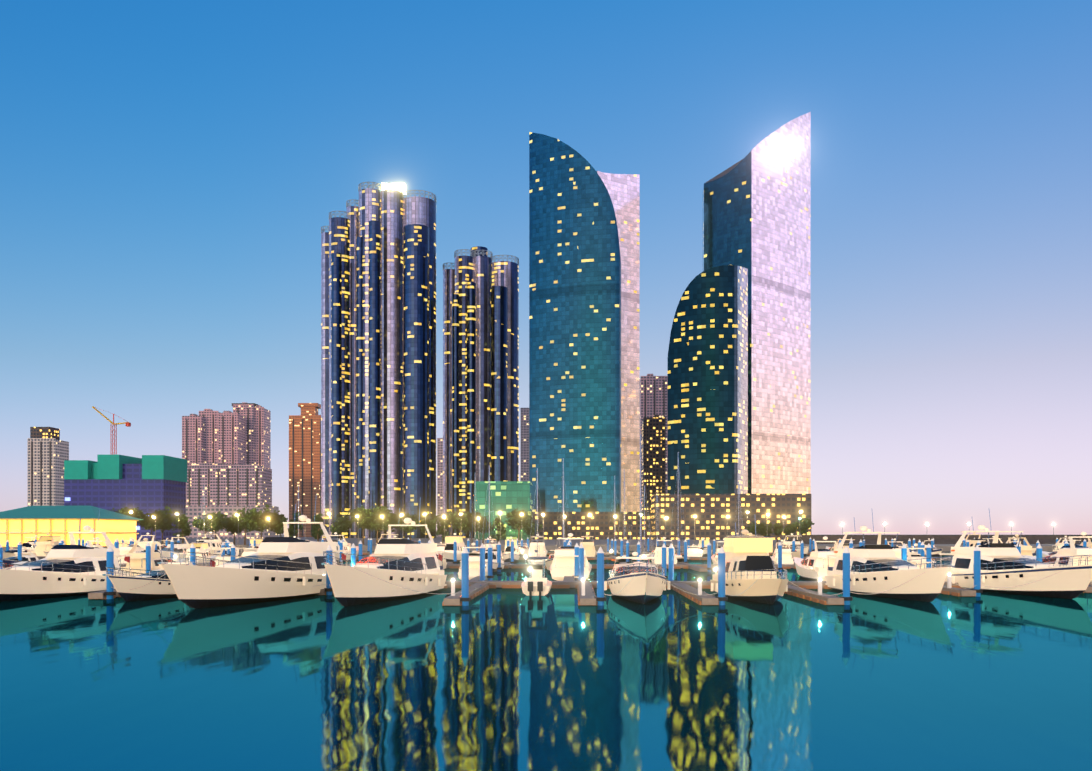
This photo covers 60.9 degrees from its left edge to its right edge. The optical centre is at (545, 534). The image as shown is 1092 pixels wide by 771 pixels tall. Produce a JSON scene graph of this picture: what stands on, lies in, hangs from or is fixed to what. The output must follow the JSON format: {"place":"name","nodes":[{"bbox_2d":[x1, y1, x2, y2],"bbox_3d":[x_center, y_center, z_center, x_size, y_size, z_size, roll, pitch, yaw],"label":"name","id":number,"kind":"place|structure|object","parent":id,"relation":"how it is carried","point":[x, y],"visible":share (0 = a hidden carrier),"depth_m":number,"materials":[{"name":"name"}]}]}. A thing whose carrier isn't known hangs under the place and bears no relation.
{"place":"outdoors","nodes":[
{"label":"outdoors","id":0,"kind":"place"},
{"bbox_2d":[0,551,1091,770],"bbox_3d":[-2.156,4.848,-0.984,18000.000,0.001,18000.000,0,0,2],"label":"sea water","id":1,"kind":"structure","parent":0,"point":[516,679],"depth_m":30.16,"materials":[{"name":"teal liquid"}]},
{"bbox_2d":[3,561,28,569],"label":"motorboat","id":2,"kind":"object","parent":1,"relation":"on","point":[8,566],"visible":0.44,"depth_m":104.64,"materials":[{"name":"beige plastic"}]},
{"bbox_2d":[3,544,36,558],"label":"yacht","id":3,"kind":"object","parent":1,"relation":"on","point":[9,552],"visible":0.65,"depth_m":166.77,"materials":[{"name":"beige"}]},
{"bbox_2d":[3,550,38,562],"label":"yacht","id":4,"kind":"object","parent":1,"relation":"on","point":[33,557],"visible":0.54,"depth_m":123.40,"materials":[{"name":"beige plastic"}]},
{"bbox_2d":[22,535,39,551],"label":"yacht","id":5,"kind":"object","parent":1,"relation":"on","point":[29,546],"visible":0.35,"depth_m":208.53,"materials":[{"name":"beige plastic"}]},
{"bbox_2d":[31,533,60,555],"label":"yacht","id":6,"kind":"object","parent":1,"relation":"on","point":[45,543],"visible":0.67,"depth_m":188.59,"materials":[{"name":"beige plastic"}]},
{"bbox_2d":[0,508,131,601],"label":"yacht","id":7,"kind":"object","parent":1,"relation":"on","point":[72,568],"visible":0.94,"depth_m":72.31,"materials":[{"name":"beige plastic"}]},
{"bbox_2d":[84,538,102,547],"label":"yacht","id":8,"kind":"object","parent":1,"relation":"on","point":[98,545],"visible":0.17,"depth_m":188.34,"materials":[{"name":"beige plastic"}]},
{"bbox_2d":[89,537,117,558],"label":"yacht","id":9,"kind":"object","parent":1,"relation":"on","point":[97,538],"visible":0.1,"depth_m":124.76,"materials":[{"name":"beige plastic"}]},
{"bbox_2d":[116,537,144,563],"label":"yacht","id":10,"kind":"object","parent":1,"relation":"on","point":[123,550],"visible":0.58,"depth_m":143.02,"materials":[{"name":"beige"}]},
{"bbox_2d":[137,533,166,550],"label":"yacht","id":11,"kind":"object","parent":1,"relation":"on","point":[159,547],"visible":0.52,"depth_m":188.96,"materials":[{"name":"beige plastic"}]},
{"bbox_2d":[119,538,188,575],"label":"yacht","id":12,"kind":"object","parent":1,"relation":"on","point":[137,560],"visible":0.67,"depth_m":99.09,"materials":[{"name":"beige plastic"}]},
{"bbox_2d":[102,557,214,601],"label":"yacht","id":13,"kind":"object","parent":1,"relation":"on","point":[161,587],"visible":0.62,"depth_m":67.90,"materials":[{"name":"beige plastic"}]},
{"bbox_2d":[159,535,189,558],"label":"yacht","id":14,"kind":"object","parent":1,"relation":"on","point":[178,546],"visible":0.5,"depth_m":166.22,"materials":[{"name":"beige plastic"}]},
{"bbox_2d":[183,539,217,562],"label":"yacht","id":15,"kind":"object","parent":1,"relation":"on","point":[201,547],"visible":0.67,"depth_m":143.56,"materials":[{"name":"beige"}]},
{"bbox_2d":[195,487,214,552],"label":"sailboat","id":16,"kind":"object","parent":1,"relation":"on","point":[208,520],"visible":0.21,"depth_m":191.38,"materials":[{"name":"beige"}]},
{"bbox_2d":[196,532,224,552],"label":"yacht","id":17,"kind":"object","parent":1,"relation":"on","point":[216,545],"visible":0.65,"depth_m":207.82,"materials":[{"name":"beige plastic"}]},
{"bbox_2d":[210,540,238,556],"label":"yacht","id":18,"kind":"object","parent":1,"relation":"on","point":[217,552],"visible":0.15,"depth_m":167.18,"materials":[{"name":"beige plastic"}]},
{"bbox_2d":[214,543,242,566],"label":"yacht","id":19,"kind":"object","parent":1,"relation":"on","point":[226,558],"visible":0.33,"depth_m":99.01,"materials":[{"name":"beige plastic"}]},
{"bbox_2d":[241,546,257,556],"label":"yacht","id":20,"kind":"object","parent":1,"relation":"on","point":[244,553],"visible":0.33,"depth_m":143.35,"materials":[{"name":"beige"}]},
{"bbox_2d":[157,494,348,608],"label":"yacht","id":21,"kind":"object","parent":1,"relation":"on","point":[286,566],"visible":0.94,"depth_m":65.95,"materials":[{"name":"beige plastic"}]},
{"bbox_2d":[243,537,262,551],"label":"yacht","id":22,"kind":"object","parent":1,"relation":"on","point":[258,541],"visible":0.42,"depth_m":209.11,"materials":[{"name":"beige plastic"}]},
{"bbox_2d":[293,485,304,539],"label":"sailboat","id":23,"kind":"object","parent":1,"relation":"on","point":[298,511],"visible":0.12,"depth_m":206.83,"materials":[{"name":"beige"}]},
{"bbox_2d":[323,532,350,561],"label":"yacht","id":24,"kind":"object","parent":1,"relation":"on","point":[337,554],"visible":0.35,"depth_m":165.81,"materials":[{"name":"beige plastic"}]},
{"bbox_2d":[343,541,358,555],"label":"yacht","id":25,"kind":"object","parent":1,"relation":"on","point":[357,548],"visible":0.17,"depth_m":191.62,"materials":[{"name":"beige"}]},
{"bbox_2d":[321,497,446,606],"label":"yacht","id":26,"kind":"object","parent":1,"relation":"on","point":[407,564],"visible":0.96,"depth_m":68.23,"materials":[{"name":"beige plastic"}]},
{"bbox_2d":[435,549,446,568],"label":"motorboat","id":27,"kind":"object","parent":1,"relation":"on","point":[444,563],"visible":0.12,"depth_m":121.50,"materials":[{"name":"beige plastic"}]},
{"bbox_2d":[437,542,444,550],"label":"yacht","id":28,"kind":"object","parent":1,"relation":"on","point":[441,547],"visible":0.19,"depth_m":186.88,"materials":[{"name":"beige plastic"}]},
{"bbox_2d":[443,533,465,561],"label":"yacht","id":29,"kind":"object","parent":1,"relation":"on","point":[448,554],"visible":0.75,"depth_m":162.56,"materials":[{"name":"beige plastic"}]},
{"bbox_2d":[458,542,487,579],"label":"yacht","id":30,"kind":"object","parent":1,"relation":"on","point":[474,565],"visible":0.44,"depth_m":97.43,"materials":[{"name":"beige plastic"}]},
{"bbox_2d":[469,479,480,553],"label":"sailboat","id":31,"kind":"object","parent":1,"relation":"on","point":[475,552],"visible":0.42,"depth_m":205.50,"materials":[{"name":"beige"}]},
{"bbox_2d":[481,465,496,545],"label":"sailboat","id":32,"kind":"object","parent":1,"relation":"on","point":[489,511],"visible":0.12,"depth_m":145.70,"materials":[{"name":"beige"}]},
{"bbox_2d":[484,537,496,549],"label":"yacht","id":33,"kind":"object","parent":1,"relation":"on","point":[493,546],"visible":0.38,"depth_m":185.05,"materials":[{"name":"beige plastic"}]},
{"bbox_2d":[485,540,504,571],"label":"yacht","id":34,"kind":"object","parent":1,"relation":"on","point":[495,564],"visible":0.46,"depth_m":120.30,"materials":[{"name":"beige plastic"}]},
{"bbox_2d":[502,537,519,561],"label":"yacht","id":35,"kind":"object","parent":1,"relation":"on","point":[506,553],"visible":0.83,"depth_m":163.30,"materials":[{"name":"beige"}]},
{"bbox_2d":[518,542,528,555],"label":"yacht","id":36,"kind":"object","parent":1,"relation":"on","point":[525,549],"visible":0.46,"depth_m":203.37,"materials":[{"name":"beige"}]},
{"bbox_2d":[521,557,551,595],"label":"boat","id":37,"kind":"object","parent":1,"relation":"on","point":[536,584],"visible":0.88,"depth_m":74.21,"materials":[{"name":"beige plastic"}]},
{"bbox_2d":[527,468,546,563],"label":"sailboat","id":38,"kind":"object","parent":1,"relation":"on","point":[537,561],"visible":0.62,"depth_m":145.51,"materials":[{"name":"beige"}]},
{"bbox_2d":[528,534,547,556],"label":"yacht","id":39,"kind":"object","parent":1,"relation":"on","point":[542,551],"visible":0.83,"depth_m":184.56,"materials":[{"name":"beige plastic"}]},
{"bbox_2d":[0,537,1091,605],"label":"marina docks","id":40,"kind":"object","parent":1,"relation":"on","point":[473,588],"visible":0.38,"depth_m":83.28,"materials":[{"name":"brown wood"}]},
{"bbox_2d":[174,550,949,580],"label":"dock lights","id":41,"kind":"object","parent":40,"relation":"on","point":[583,579],"visible":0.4,"depth_m":84.88},
{"bbox_2d":[111,564,1091,595],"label":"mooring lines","id":42,"kind":"object","parent":40,"relation":"on","point":[685,591],"visible":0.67,"depth_m":63.57,"materials":[{"name":"beige fabric"}]},
{"bbox_2d":[545,547,560,570],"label":"yacht","id":43,"kind":"object","parent":1,"relation":"on","point":[548,562],"visible":0.21,"depth_m":118.24,"materials":[{"name":"beige plastic"}]},
{"bbox_2d":[554,458,571,549],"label":"sailboat","id":44,"kind":"object","parent":1,"relation":"on","point":[563,504],"visible":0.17,"depth_m":162.83,"materials":[{"name":"beige"}]},
{"bbox_2d":[549,533,591,580],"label":"yacht","id":45,"kind":"object","parent":1,"relation":"on","point":[561,566],"visible":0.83,"depth_m":97.42,"materials":[{"name":"beige plastic"}]},
{"bbox_2d":[580,534,596,556],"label":"yacht","id":46,"kind":"object","parent":1,"relation":"on","point":[589,547],"visible":0.75,"depth_m":184.75,"materials":[{"name":"beige plastic"}]},
{"bbox_2d":[607,475,623,556],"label":"sailboat","id":47,"kind":"object","parent":1,"relation":"on","point":[609,553],"visible":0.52,"depth_m":204.00,"materials":[{"name":"beige"}]},
{"bbox_2d":[615,478,632,561],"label":"sailboat","id":48,"kind":"object","parent":1,"relation":"on","point":[621,560],"visible":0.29,"depth_m":162.66,"materials":[{"name":"beige"}]},
{"bbox_2d":[604,552,669,603],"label":"yacht","id":49,"kind":"object","parent":1,"relation":"on","point":[649,582],"visible":0.96,"depth_m":66.14,"materials":[{"name":"beige plastic"}]},
{"bbox_2d":[627,434,653,562],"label":"sailboat","id":50,"kind":"object","parent":1,"relation":"on","point":[640,540],"visible":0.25,"depth_m":118.24,"materials":[{"name":"beige"}]},
{"bbox_2d":[632,555,649,563],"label":"yacht","id":51,"kind":"object","parent":1,"relation":"on","point":[640,559],"visible":0.19,"depth_m":98.84,"materials":[{"name":"beige plastic"}]},
{"bbox_2d":[639,486,651,556],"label":"sailboat","id":52,"kind":"object","parent":1,"relation":"on","point":[645,554],"visible":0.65,"depth_m":188.81,"materials":[{"name":"beige"}]},
{"bbox_2d":[650,495,662,553],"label":"sailboat","id":53,"kind":"object","parent":1,"relation":"on","point":[658,524],"visible":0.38,"depth_m":204.76,"materials":[{"name":"beige"}]},
{"bbox_2d":[651,537,677,563],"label":"yacht","id":54,"kind":"object","parent":1,"relation":"on","point":[657,555],"visible":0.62,"depth_m":140.07,"materials":[{"name":"beige"}]},
{"bbox_2d":[669,458,689,561],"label":"sailboat","id":55,"kind":"object","parent":1,"relation":"on","point":[679,558],"visible":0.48,"depth_m":161.48,"materials":[{"name":"beige"}]},
{"bbox_2d":[687,544,702,556],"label":"yacht","id":56,"kind":"object","parent":1,"relation":"on","point":[693,552],"visible":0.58,"depth_m":182.75,"materials":[{"name":"beige"}]},
{"bbox_2d":[697,538,712,555],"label":"yacht","id":57,"kind":"object","parent":1,"relation":"on","point":[704,549],"visible":0.46,"depth_m":205.90,"materials":[{"name":"beige plastic"}]},
{"bbox_2d":[711,538,724,563],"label":"yacht","id":58,"kind":"object","parent":1,"relation":"on","point":[713,556],"visible":0.31,"depth_m":140.81,"materials":[{"name":"beige"}]},
{"bbox_2d":[733,481,742,535],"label":"sailboat","id":59,"kind":"object","parent":1,"relation":"on","point":[738,518],"visible":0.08,"depth_m":162.97,"materials":[{"name":"beige"}]},
{"bbox_2d":[710,521,787,604],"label":"yacht","id":60,"kind":"object","parent":1,"relation":"on","point":[749,561],"visible":0.92,"depth_m":68.28,"materials":[{"name":"beige plastic"}]},
{"bbox_2d":[772,540,793,563],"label":"yacht","id":61,"kind":"object","parent":1,"relation":"on","point":[787,558],"visible":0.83,"depth_m":139.47,"materials":[{"name":"beige plastic"}]},
{"bbox_2d":[773,544,799,560],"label":"yacht","id":62,"kind":"object","parent":1,"relation":"on","point":[795,553],"visible":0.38,"depth_m":157.40,"materials":[{"name":"beige plastic"}]},
{"bbox_2d":[783,533,808,556],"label":"yacht","id":63,"kind":"object","parent":1,"relation":"on","point":[797,545],"visible":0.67,"depth_m":203.56,"materials":[{"name":"beige plastic"}]},
{"bbox_2d":[794,536,837,580],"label":"yacht","id":64,"kind":"object","parent":1,"relation":"on","point":[814,566],"visible":0.69,"depth_m":97.37,"materials":[{"name":"beige plastic"}]},
{"bbox_2d":[832,539,854,550],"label":"yacht","id":65,"kind":"object","parent":1,"relation":"on","point":[845,545],"visible":0.06,"depth_m":163.48,"materials":[{"name":"beige plastic"}]},
{"bbox_2d":[825,513,954,601],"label":"yacht","id":66,"kind":"object","parent":1,"relation":"on","point":[878,567],"visible":0.92,"depth_m":71.47,"materials":[{"name":"beige plastic"}]},
{"bbox_2d":[887,538,910,558],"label":"yacht","id":67,"kind":"object","parent":1,"relation":"on","point":[897,551],"visible":0.29,"depth_m":138.97,"materials":[{"name":"beige"}]},
{"bbox_2d":[898,544,917,553],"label":"yacht","id":68,"kind":"object","parent":1,"relation":"on","point":[915,551],"visible":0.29,"depth_m":161.27,"materials":[{"name":"beige"}]},
{"bbox_2d":[907,543,935,568],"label":"yacht","id":69,"kind":"object","parent":1,"relation":"on","point":[910,557],"visible":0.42,"depth_m":96.24,"materials":[{"name":"beige plastic"}]},
{"bbox_2d":[923,538,942,556],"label":"yacht","id":70,"kind":"object","parent":1,"relation":"on","point":[935,551],"visible":0.56,"depth_m":201.45,"materials":[{"name":"beige plastic"}]},
{"bbox_2d":[787,520,1091,543],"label":"breakwater wall","id":71,"kind":"structure","parent":1,"relation":"in","point":[954,539],"depth_m":302.49,"materials":[{"name":"grey concrete"}]},
{"bbox_2d":[965,532,987,546],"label":"yacht","id":72,"kind":"object","parent":1,"relation":"on","point":[973,542],"visible":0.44,"depth_m":202.65,"materials":[{"name":"beige"}]},
{"bbox_2d":[982,536,1002,544],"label":"yacht","id":73,"kind":"object","parent":1,"relation":"on","point":[991,538],"visible":0.08,"depth_m":183.16,"materials":[{"name":"beige"}]},
{"bbox_2d":[939,511,1091,598],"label":"yacht","id":74,"kind":"object","parent":1,"relation":"on","point":[1005,565],"visible":0.94,"depth_m":74.84,"materials":[{"name":"beige plastic"}]},
{"bbox_2d":[1006,537,1035,552],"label":"yacht","id":75,"kind":"object","parent":1,"relation":"on","point":[1033,551],"visible":0.12,"depth_m":200.46,"materials":[{"name":"beige plastic"}]},
{"bbox_2d":[1008,534,1034,555],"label":"yacht","id":76,"kind":"object","parent":1,"relation":"on","point":[1025,550],"visible":0.29,"depth_m":138.61,"materials":[{"name":"beige plastic"}]},
{"bbox_2d":[1042,551,1056,556],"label":"yacht","id":77,"kind":"object","parent":1,"relation":"on","point":[1044,554],"visible":0.08,"depth_m":146.28,"materials":[{"name":"beige plastic"}]},
{"bbox_2d":[1021,532,1091,581],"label":"yacht","id":78,"kind":"object","parent":1,"relation":"on","point":[1075,551],"visible":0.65,"depth_m":97.44,"materials":[{"name":"beige plastic"}]},
{"bbox_2d":[1052,536,1068,552],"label":"yacht","id":79,"kind":"object","parent":1,"relation":"on","point":[1057,545],"visible":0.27,"depth_m":206.13,"materials":[{"name":"beige plastic"}]},
{"bbox_2d":[1054,537,1080,548],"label":"yacht","id":80,"kind":"object","parent":1,"relation":"on","point":[1060,546],"visible":0.17,"depth_m":163.99,"materials":[{"name":"beige plastic"}]},
{"bbox_2d":[1079,538,1091,547],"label":"yacht","id":81,"kind":"object","parent":1,"relation":"on","point":[1089,543],"visible":0.17,"depth_m":182.32,"materials":[{"name":"beige plastic"}]},
{"bbox_2d":[0,0,1091,534],"label":"sky","id":82,"kind":"structure","parent":0,"point":[172,172],"materials":[{"name":"blue"}]},
{"bbox_2d":[139,535,1079,551],"bbox_3d":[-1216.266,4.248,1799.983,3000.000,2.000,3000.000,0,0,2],"label":"quay ground","id":83,"kind":"structure","parent":0,"point":[550,544],"depth_m":322.76,"materials":[{"name":"concrete"}]},
{"bbox_2d":[0,506,142,550],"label":"pavilion building","id":84,"kind":"structure","parent":83,"relation":"on","point":[50,519],"depth_m":235.32,"materials":[{"name":"yellow"}]},
{"bbox_2d":[321,182,435,537],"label":"skyscraper","id":85,"kind":"structure","parent":83,"relation":"on","point":[378,348],"depth_m":752.08,"materials":[{"name":"blue glass"}]},
{"bbox_2d":[133,513,694,545],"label":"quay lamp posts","id":86,"kind":"object","parent":83,"relation":"on","point":[425,529],"visible":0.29,"depth_m":265.82,"materials":[{"name":"metal"}]},
{"bbox_2d":[130,511,801,519],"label":"street lamps","id":87,"kind":"object","parent":86,"relation":"attached to","point":[461,514],"visible":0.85,"depth_m":263.79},
{"bbox_2d":[27,374,810,539],"bbox_3d":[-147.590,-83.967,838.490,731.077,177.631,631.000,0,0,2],"label":"background buildings","id":88,"kind":"structure","parent":83,"relation":"on","point":[225,461],"depth_m":895.56,"materials":[{"name":"brown"}]},
{"bbox_2d":[92,406,130,454],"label":"tower crane","id":89,"kind":"object","parent":88,"relation":"on","point":[127,423],"visible":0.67,"depth_m":547.14,"materials":[{"name":"red"}]},
{"bbox_2d":[109,504,814,544],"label":"trees","id":90,"kind":"object","parent":83,"relation":"on","point":[254,519],"visible":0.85,"depth_m":281.21,"materials":[{"name":"green plant"}]},
{"bbox_2d":[443,246,518,537],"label":"skyscraper","id":91,"kind":"structure","parent":83,"relation":"on","point":[480,361],"depth_m":782.73,"materials":[{"name":"blue glass"}]},
{"bbox_2d":[529,132,639,511],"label":"skyscraper","id":92,"kind":"structure","parent":83,"relation":"on","point":[584,318],"depth_m":668.15,"materials":[{"name":"teal glass"}]},
{"bbox_2d":[668,265,747,493],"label":"skyscraper","id":93,"kind":"structure","parent":83,"relation":"on","point":[708,396],"depth_m":593.61,"materials":[{"name":"teal glass"}]},
{"bbox_2d":[702,112,810,493],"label":"skyscraper","id":94,"kind":"structure","parent":83,"relation":"on","point":[756,211],"depth_m":653.56,"materials":[{"name":"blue glass"}]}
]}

